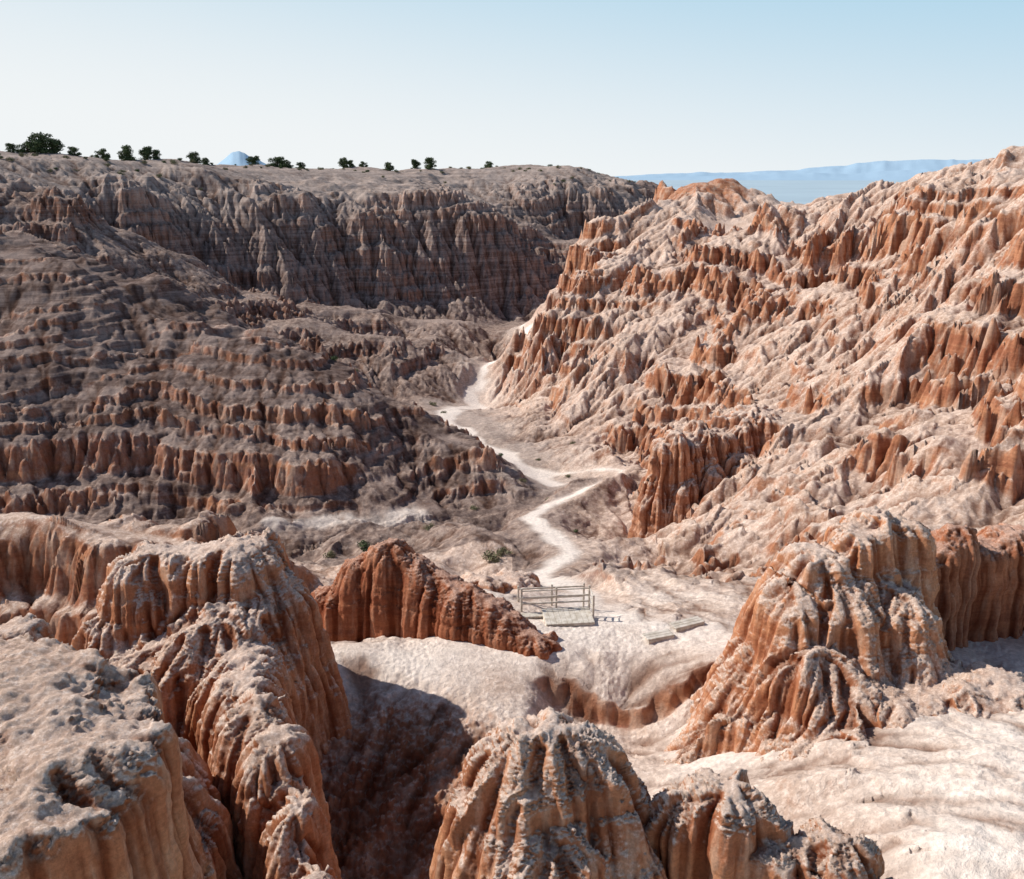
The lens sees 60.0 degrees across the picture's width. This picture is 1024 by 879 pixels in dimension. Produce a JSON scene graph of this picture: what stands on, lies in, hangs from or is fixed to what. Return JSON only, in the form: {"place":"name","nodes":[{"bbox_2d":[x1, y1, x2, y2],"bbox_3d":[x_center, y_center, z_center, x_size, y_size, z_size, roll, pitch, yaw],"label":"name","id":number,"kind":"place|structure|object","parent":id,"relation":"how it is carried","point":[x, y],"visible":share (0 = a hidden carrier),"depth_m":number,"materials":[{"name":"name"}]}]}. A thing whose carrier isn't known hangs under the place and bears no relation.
{"place":"outdoors","nodes":[
{"label":"outdoors","id":0,"kind":"place"},
{"bbox_2d":[0,174,532,362],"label":"hill","id":1,"kind":"structure","parent":0,"point":[54,215],"depth_m":127.22,"materials":[{"name":"stone"}]},
{"bbox_2d":[0,229,555,530],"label":"hill","id":2,"kind":"structure","parent":0,"point":[158,398],"depth_m":74.08,"materials":[{"name":"stone"}]},
{"bbox_2d":[330,356,338,360],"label":"shrub","id":3,"kind":"object","parent":2,"relation":"on","point":[335,358],"visible":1,"depth_m":85.25,"materials":[{"name":"green plant"}]},
{"bbox_2d":[469,505,479,509],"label":"shrub","id":4,"kind":"object","parent":2,"relation":"on","point":[472,507],"visible":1,"depth_m":70.45,"materials":[{"name":"green plant"}]},
{"bbox_2d":[0,151,657,321],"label":"canyon wall","id":5,"kind":"structure","parent":0,"point":[485,243],"depth_m":180.14,"materials":[{"name":"stone"}]},
{"bbox_2d":[5,157,14,160],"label":"shrub","id":6,"kind":"object","parent":5,"relation":"on","point":[10,159],"visible":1,"depth_m":154.70,"materials":[{"name":"green plant"}]},
{"bbox_2d":[5,143,21,152],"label":"juniper tree","id":7,"kind":"object","parent":5,"relation":"on","point":[12,147],"visible":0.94,"depth_m":169.28,"materials":[{"name":"green plant"}]},
{"bbox_2d":[18,152,29,156],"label":"shrub","id":8,"kind":"object","parent":5,"relation":"on","point":[21,154],"visible":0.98,"depth_m":160.38,"materials":[{"name":"green plant"}]},
{"bbox_2d":[19,142,29,152],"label":"juniper tree","id":9,"kind":"object","parent":5,"relation":"on","point":[24,149],"visible":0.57,"depth_m":171.58,"materials":[{"name":"green plant"}]},
{"bbox_2d":[24,132,60,153],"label":"juniper tree","id":10,"kind":"object","parent":5,"relation":"on","point":[35,144],"visible":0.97,"depth_m":170.99,"materials":[{"name":"green plant"}]},
{"bbox_2d":[44,138,65,153],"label":"juniper tree","id":11,"kind":"object","parent":5,"relation":"on","point":[51,146],"visible":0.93,"depth_m":172.41,"materials":[{"name":"green plant"}]},
{"bbox_2d":[67,146,81,155],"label":"juniper tree","id":12,"kind":"object","parent":5,"relation":"on","point":[72,150],"visible":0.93,"depth_m":172.62,"materials":[{"name":"green plant"}]},
{"bbox_2d":[94,148,110,158],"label":"juniper tree","id":13,"kind":"object","parent":5,"relation":"on","point":[101,154],"visible":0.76,"depth_m":176.94,"materials":[{"name":"green plant"}]},
{"bbox_2d":[117,145,135,160],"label":"juniper tree","id":14,"kind":"object","parent":5,"relation":"on","point":[125,154],"visible":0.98,"depth_m":181.07,"materials":[{"name":"green plant"}]},
{"bbox_2d":[138,146,151,159],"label":"juniper tree","id":15,"kind":"object","parent":5,"relation":"on","point":[145,153],"visible":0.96,"depth_m":183.96,"materials":[{"name":"green plant"}]},
{"bbox_2d":[150,149,161,158],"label":"juniper tree","id":16,"kind":"object","parent":5,"relation":"on","point":[156,153],"visible":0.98,"depth_m":185.51,"materials":[{"name":"green plant"}]},
{"bbox_2d":[186,151,203,163],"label":"juniper tree","id":17,"kind":"object","parent":5,"relation":"on","point":[192,155],"visible":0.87,"depth_m":188.10,"materials":[{"name":"green plant"}]},
{"bbox_2d":[200,157,209,164],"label":"juniper tree","id":18,"kind":"object","parent":5,"relation":"on","point":[206,161],"visible":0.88,"depth_m":219.35,"materials":[{"name":"green plant"}]},
{"bbox_2d":[246,155,260,164],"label":"juniper tree","id":19,"kind":"object","parent":5,"relation":"on","point":[252,160],"visible":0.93,"depth_m":233.67,"materials":[{"name":"green plant"}]},
{"bbox_2d":[268,156,283,166],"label":"juniper tree","id":20,"kind":"object","parent":5,"relation":"on","point":[277,161],"visible":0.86,"depth_m":233.87,"materials":[{"name":"green plant"}]},
{"bbox_2d":[278,159,293,167],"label":"juniper tree","id":21,"kind":"object","parent":5,"relation":"on","point":[283,164],"visible":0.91,"depth_m":232.92,"materials":[{"name":"green plant"}]},
{"bbox_2d":[295,162,305,167],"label":"juniper tree","id":22,"kind":"object","parent":5,"relation":"on","point":[301,164],"visible":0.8,"depth_m":234.49,"materials":[{"name":"green plant"}]},
{"bbox_2d":[338,157,348,167],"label":"juniper tree","id":23,"kind":"object","parent":5,"relation":"on","point":[343,162],"visible":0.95,"depth_m":250.47,"materials":[{"name":"green plant"}]},
{"bbox_2d":[347,160,353,167],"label":"juniper tree","id":24,"kind":"object","parent":5,"relation":"on","point":[350,163],"visible":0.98,"depth_m":251.18,"materials":[{"name":"green plant"}]},
{"bbox_2d":[359,161,368,166],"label":"juniper tree","id":25,"kind":"object","parent":5,"relation":"on","point":[362,164],"visible":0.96,"depth_m":257.59,"materials":[{"name":"green plant"}]},
{"bbox_2d":[384,162,394,170],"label":"juniper tree","id":26,"kind":"object","parent":5,"relation":"on","point":[388,167],"visible":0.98,"depth_m":248.43,"materials":[{"name":"green plant"}]},
{"bbox_2d":[411,159,421,168],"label":"juniper tree","id":27,"kind":"object","parent":5,"relation":"on","point":[415,163],"visible":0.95,"depth_m":267.72,"materials":[{"name":"green plant"}]},
{"bbox_2d":[423,157,436,168],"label":"juniper tree","id":28,"kind":"object","parent":5,"relation":"on","point":[429,161],"visible":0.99,"depth_m":261.82,"materials":[{"name":"green plant"}]},
{"bbox_2d":[484,161,493,167],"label":"juniper tree","id":29,"kind":"object","parent":5,"relation":"on","point":[488,164],"visible":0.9,"depth_m":288.20,"materials":[{"name":"green plant"}]},
{"bbox_2d":[265,322,562,527],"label":"dry wash","id":30,"kind":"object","parent":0,"point":[405,516],"visible":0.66,"depth_m":80.30,"materials":[{"name":"sand"}]},
{"bbox_2d":[217,151,623,178],"bbox_3d":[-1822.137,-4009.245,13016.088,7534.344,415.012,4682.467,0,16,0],"label":"mountain","id":31,"kind":"structure","parent":0,"point":[238,158],"depth_m":12348.78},
{"bbox_2d":[0,285,1023,878],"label":"ground","id":32,"kind":"structure","parent":0,"point":[934,797],"depth_m":28.35,"materials":[{"name":"soil"}]},
{"bbox_2d":[0,613,53,640],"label":"rock formation","id":33,"kind":"object","parent":32,"relation":"on","point":[33,626],"visible":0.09,"depth_m":20.27,"materials":[{"name":"beige stone"}]},
{"bbox_2d":[0,632,215,878],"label":"rock formation","id":34,"kind":"object","parent":32,"relation":"on","point":[91,775],"visible":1,"depth_m":11.61,"materials":[{"name":"beige stone"}]},
{"bbox_2d":[178,737,242,878],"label":"rock formation","id":35,"kind":"object","parent":32,"relation":"on","point":[208,811],"visible":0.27,"depth_m":17.90,"materials":[{"name":"brown stone"}]},
{"bbox_2d":[71,527,352,878],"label":"rock formation","id":36,"kind":"object","parent":32,"relation":"on","point":[225,641],"visible":0.65,"depth_m":23.81,"materials":[{"name":"brown stone"}]},
{"bbox_2d":[323,550,335,557],"bbox_3d":[-11.999,7.601,58.540,0.904,0.625,0.848,-16,23,-42],"label":"shrub","id":37,"kind":"object","parent":32,"relation":"on","point":[332,554],"visible":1,"depth_m":58.46,"materials":[{"name":"green plant"}]},
{"bbox_2d":[357,540,369,551],"bbox_3d":[-10.075,7.210,60.522,0.941,0.655,1.304,-14,21,-38],"label":"shrub","id":38,"kind":"object","parent":32,"relation":"on","point":[363,544],"visible":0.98,"depth_m":60.38,"materials":[{"name":"green plant"}]},
{"bbox_2d":[423,523,434,530],"bbox_3d":[-5.967,6.192,62.843,0.982,0.562,1.001,10,19,29],"label":"shrub","id":39,"kind":"object","parent":32,"relation":"on","point":[428,526],"visible":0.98,"depth_m":62.74,"materials":[{"name":"green plant"}]},
{"bbox_2d":[311,538,561,659],"bbox_3d":[-3.484,7.453,32.050,12.990,7.896,4.656,6,17,18],"label":"rock formation","id":40,"kind":"object","parent":32,"relation":"on","point":[395,587],"visible":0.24,"depth_m":30.65,"materials":[{"name":"brown stone"}]},
{"bbox_2d":[481,550,501,562],"bbox_3d":[-1.219,7.157,54.307,1.225,0.866,1.305,6,18,20],"label":"shrub","id":41,"kind":"object","parent":32,"relation":"on","point":[491,556],"visible":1,"depth_m":54.15,"materials":[{"name":"green plant"}]},
{"bbox_2d":[496,547,513,554],"bbox_3d":[-0.437,6.989,55.259,1.091,0.736,1.112,7,18,22],"label":"shrub","id":42,"kind":"object","parent":32,"relation":"on","point":[500,551],"visible":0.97,"depth_m":55.13,"materials":[{"name":"green plant"}]},
{"bbox_2d":[461,567,550,593],"bbox_3d":[-0.702,8.506,39.778,8.323,5.602,6.129,0,16,0],"label":"rock formation","id":43,"kind":"object","parent":32,"relation":"on","point":[504,580],"visible":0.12,"depth_m":38.94,"materials":[{"name":"beige stone"}]},
{"bbox_2d":[429,706,666,878],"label":"rock formation","id":44,"kind":"object","parent":32,"relation":"on","point":[549,792],"visible":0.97,"depth_m":14.52,"materials":[{"name":"brown stone"}]},
{"bbox_2d":[517,583,594,626],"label":"viewing platform","id":45,"kind":"structure","parent":32,"relation":"on","point":[572,616],"depth_m":31.57,"materials":[{"name":"paint"}]},
{"bbox_2d":[569,247,608,292],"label":"rock spire","id":46,"kind":"object","parent":32,"relation":"on","point":[592,256],"visible":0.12,"depth_m":124.86,"materials":[{"name":"brown stone"}]},
{"bbox_2d":[642,629,674,643],"bbox_3d":[4.900,6.607,29.700,1.000,0.215,0.440,-6,17,-19],"label":"bench","id":47,"kind":"object","parent":32,"relation":"on","point":[656,636],"visible":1,"depth_m":29.58,"materials":[{"name":"paint"}]},
{"bbox_2d":[669,616,704,631],"bbox_3d":[6.000,6.360,30.461,1.200,0.215,0.440,-8,18,-24],"label":"bench","id":48,"kind":"object","parent":32,"relation":"on","point":[685,624],"visible":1,"depth_m":30.34,"materials":[{"name":"paint"}]},
{"bbox_2d":[628,403,782,537],"bbox_3d":[15.470,3.238,64.000,8.843,10.765,16.124,14,22,40],"label":"rock formation","id":49,"kind":"object","parent":32,"relation":"on","point":[692,463],"visible":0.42,"depth_m":60.84,"materials":[{"name":"brown stone"}]},
{"bbox_2d":[644,767,898,878],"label":"rock formation","id":50,"kind":"object","parent":32,"relation":"on","point":[706,823],"visible":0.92,"depth_m":14.54,"materials":[{"name":"brown stone"}]},
{"bbox_2d":[663,505,1023,764],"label":"rock formation","id":51,"kind":"object","parent":32,"relation":"on","point":[838,632],"visible":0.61,"depth_m":23.86,"materials":[{"name":"brown stone"}]},
{"bbox_2d":[931,522,1023,650],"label":"rock formation","id":52,"kind":"object","parent":32,"relation":"on","point":[980,594],"visible":0.21,"depth_m":29.39,"materials":[{"name":"brown stone"}]},
{"bbox_2d":[0,0,1023,175],"label":"sky","id":53,"kind":"structure","parent":0,"point":[610,87],"materials":[{"name":"blue"}]},
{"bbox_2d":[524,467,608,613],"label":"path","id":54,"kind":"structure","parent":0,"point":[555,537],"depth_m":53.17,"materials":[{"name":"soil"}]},
{"bbox_2d":[509,146,1023,593],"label":"canyon wall","id":55,"kind":"structure","parent":0,"point":[868,340],"depth_m":81.58,"materials":[{"name":"stone"}]},
{"bbox_2d":[632,180,904,203],"bbox_3d":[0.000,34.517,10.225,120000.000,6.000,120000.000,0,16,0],"label":"distant plain","id":56,"kind":"structure","parent":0,"point":[802,191],"depth_m":3653.93,"materials":[{"name":"blue"}]},
{"bbox_2d":[627,169,940,180],"bbox_3d":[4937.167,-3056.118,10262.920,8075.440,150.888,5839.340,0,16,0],"label":"mountain","id":57,"kind":"structure","parent":0,"point":[904,175],"depth_m":10298.48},
{"bbox_2d":[614,159,983,178],"bbox_3d":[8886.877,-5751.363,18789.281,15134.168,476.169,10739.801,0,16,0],"label":"mountain","id":58,"kind":"structure","parent":0,"point":[870,167],"depth_m":18846.55,"materials":[{"name":"blue stone"}]}
]}

